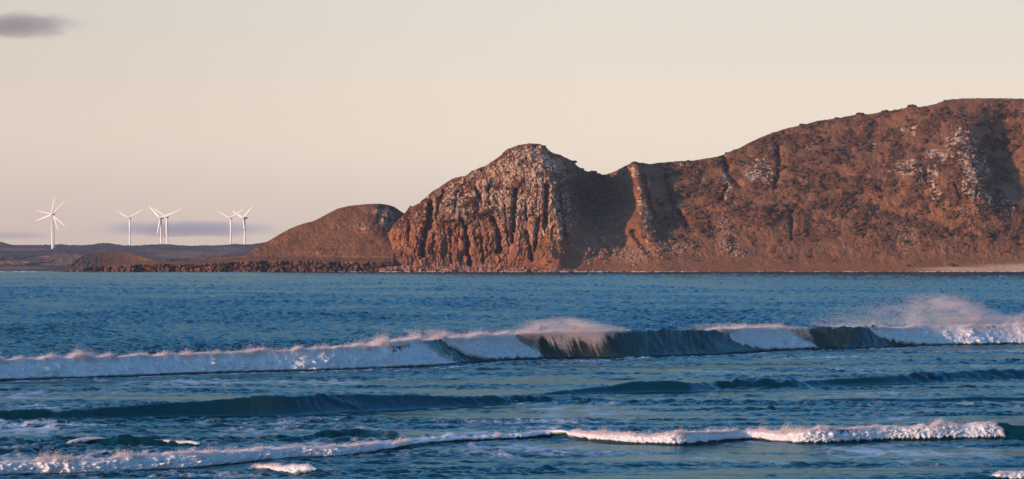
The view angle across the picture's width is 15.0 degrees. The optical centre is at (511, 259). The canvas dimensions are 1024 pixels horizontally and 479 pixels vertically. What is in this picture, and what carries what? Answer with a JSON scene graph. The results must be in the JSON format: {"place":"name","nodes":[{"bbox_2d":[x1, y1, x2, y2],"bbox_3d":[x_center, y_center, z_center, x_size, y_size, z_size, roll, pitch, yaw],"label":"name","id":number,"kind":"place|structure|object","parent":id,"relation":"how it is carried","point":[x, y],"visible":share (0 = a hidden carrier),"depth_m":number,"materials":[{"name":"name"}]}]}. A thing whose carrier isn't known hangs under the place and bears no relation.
{"place":"outdoors","nodes":[
{"label":"outdoors","id":0,"kind":"place"},
{"bbox_2d":[0,242,264,271],"bbox_3d":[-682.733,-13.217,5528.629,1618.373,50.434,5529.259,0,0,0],"label":"distant hills","id":1,"kind":"structure","parent":0,"point":[31,258],"depth_m":5150.96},
{"bbox_2d":[35,196,64,248],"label":"wind turbine","id":2,"kind":"object","parent":1,"relation":"on","point":[52,222],"visible":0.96,"depth_m":6028.41,"materials":[{"name":"white paint"}]},
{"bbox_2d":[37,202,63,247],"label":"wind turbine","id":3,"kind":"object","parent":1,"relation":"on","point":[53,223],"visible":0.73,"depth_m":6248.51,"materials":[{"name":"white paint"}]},
{"bbox_2d":[116,210,140,245],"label":"wind turbine","id":4,"kind":"object","parent":1,"relation":"on","point":[129,225],"visible":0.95,"depth_m":7148.53,"materials":[{"name":"white paint"}]},
{"bbox_2d":[149,206,172,243],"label":"wind turbine","id":5,"kind":"object","parent":1,"relation":"on","point":[160,219],"visible":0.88,"depth_m":7248.77,"materials":[{"name":"white paint"}]},
{"bbox_2d":[152,207,181,243],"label":"wind turbine","id":6,"kind":"object","parent":1,"relation":"on","point":[167,217],"visible":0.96,"depth_m":7078.40,"materials":[{"name":"white paint"}]},
{"bbox_2d":[218,209,242,243],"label":"wind turbine","id":7,"kind":"object","parent":1,"relation":"on","point":[230,224],"visible":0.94,"depth_m":7096.85,"materials":[{"name":"white paint"}]},
{"bbox_2d":[233,207,251,243],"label":"wind turbine","id":8,"kind":"object","parent":1,"relation":"on","point":[244,225],"visible":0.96,"depth_m":7198.55,"materials":[{"name":"white paint"}]},
{"bbox_2d":[51,204,403,271],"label":"grassy hill","id":9,"kind":"structure","parent":0,"point":[353,233],"depth_m":2809.52,"materials":[{"name":"brown plant"}]},
{"bbox_2d":[59,255,395,271],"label":"shore cliff hill","id":10,"kind":"structure","parent":0,"point":[87,264],"depth_m":2770.48,"materials":[{"name":"brown stone"}]},
{"bbox_2d":[387,143,604,269],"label":"rocky hill","id":11,"kind":"structure","parent":0,"point":[536,256],"depth_m":2790.43,"materials":[{"name":"brown stone"}]},
{"bbox_2d":[0,271,1023,478],"bbox_3d":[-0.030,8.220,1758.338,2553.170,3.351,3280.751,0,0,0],"label":"sea","id":12,"kind":"structure","parent":0,"point":[653,370],"depth_m":288.96,"materials":[{"name":"liquid"}]},
{"bbox_2d":[66,436,104,443],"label":"breaking wave","id":13,"kind":"object","parent":12,"relation":"on","point":[82,440],"visible":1,"depth_m":188.18,"materials":[{"name":"liquid"}]},
{"bbox_2d":[156,439,198,444],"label":"breaking wave","id":14,"kind":"object","parent":12,"relation":"on","point":[188,441],"visible":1,"depth_m":187.27,"materials":[{"name":"liquid"}]},
{"bbox_2d":[0,329,456,379],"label":"breaking wave","id":15,"kind":"object","parent":12,"relation":"on","point":[415,352],"visible":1,"depth_m":312.90,"materials":[{"name":"liquid"}]},
{"bbox_2d":[0,430,563,473],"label":"breaking wave","id":16,"kind":"object","parent":12,"relation":"on","point":[133,461],"visible":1,"depth_m":168.50,"materials":[{"name":"liquid"}]},
{"bbox_2d":[248,462,315,473],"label":"breaking wave","id":17,"kind":"object","parent":12,"relation":"on","point":[295,468],"visible":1,"depth_m":163.76,"materials":[{"name":"liquid"}]},
{"bbox_2d":[407,327,468,339],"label":"spray plume","id":18,"kind":"object","parent":12,"relation":"on","point":[430,337],"visible":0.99,"depth_m":340.99,"materials":[{"name":"white liquid"}]},
{"bbox_2d":[424,325,542,359],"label":"breaking wave","id":19,"kind":"object","parent":12,"relation":"on","point":[497,346],"visible":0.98,"depth_m":352.01,"materials":[{"name":"liquid"}]},
{"bbox_2d":[16,271,1014,271],"bbox_3d":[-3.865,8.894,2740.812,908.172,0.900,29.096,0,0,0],"label":"shore foam","id":20,"kind":"object","parent":12,"relation":"on","point":[694,271],"visible":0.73,"depth_m":2751.58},
{"bbox_2d":[514,318,630,357],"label":"breaking wave","id":21,"kind":"object","parent":12,"relation":"on","point":[584,333],"visible":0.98,"depth_m":359.62,"materials":[{"name":"liquid"}]},
{"bbox_2d":[478,315,622,333],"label":"spray plume","id":22,"kind":"object","parent":21,"relation":"on","point":[587,324],"visible":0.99,"depth_m":361.37,"materials":[{"name":"white liquid"}]},
{"bbox_2d":[704,321,816,349],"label":"breaking wave","id":23,"kind":"object","parent":12,"relation":"on","point":[766,337],"visible":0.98,"depth_m":389.99,"materials":[{"name":"liquid"}]},
{"bbox_2d":[674,322,794,330],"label":"spray plume","id":24,"kind":"object","parent":23,"relation":"on","point":[734,326],"visible":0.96,"depth_m":386.09,"materials":[{"name":"white liquid"}]},
{"bbox_2d":[560,411,1005,443],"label":"breaking wave","id":25,"kind":"object","parent":12,"relation":"on","point":[937,429],"visible":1,"depth_m":193.00,"materials":[{"name":"liquid"}]},
{"bbox_2d":[862,316,1023,344],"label":"breaking wave","id":26,"kind":"object","parent":12,"relation":"on","point":[955,334],"visible":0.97,"depth_m":413.63,"materials":[{"name":"liquid"}]},
{"bbox_2d":[796,290,1023,327],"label":"spray plume","id":27,"kind":"object","parent":26,"relation":"on","point":[966,311],"visible":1,"depth_m":416.30,"materials":[{"name":"white liquid"}]},
{"bbox_2d":[991,470,1023,478],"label":"breaking wave","id":28,"kind":"object","parent":12,"relation":"on","point":[1014,474],"visible":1,"depth_m":157.74,"materials":[{"name":"liquid"}]},
{"bbox_2d":[0,0,1023,245],"label":"sky","id":29,"kind":"structure","parent":0,"point":[293,112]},
{"bbox_2d":[379,265,715,271],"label":"rock shelf shore","id":30,"kind":"structure","parent":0,"point":[413,268],"depth_m":2752.20,"materials":[{"name":"brown stone"}]},
{"bbox_2d":[562,98,1023,271],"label":"scrub hill","id":31,"kind":"structure","parent":0,"point":[939,255],"depth_m":2860.73,"materials":[{"name":"brown stone"}]},
{"bbox_2d":[390,126,992,266],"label":"cliff rubble","id":32,"kind":"object","parent":31,"relation":"on","point":[513,251],"visible":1,"depth_m":2786.46,"materials":[{"name":"brown stone"}]},
{"bbox_2d":[393,112,1001,265],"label":"cliff vegetation","id":33,"kind":"object","parent":31,"relation":"on","point":[923,174],"visible":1,"depth_m":2875.97,"materials":[{"name":"brown plant"}]},
{"bbox_2d":[417,101,1023,266],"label":"scrub","id":34,"kind":"object","parent":31,"relation":"on","point":[1011,148],"visible":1,"depth_m":2880.97,"materials":[{"name":"brown plant"}]},
{"bbox_2d":[546,177,1020,269],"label":"scree debris","id":35,"kind":"object","parent":31,"relation":"on","point":[611,250],"visible":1,"depth_m":2799.60,"materials":[{"name":"brown stone"}]}
]}

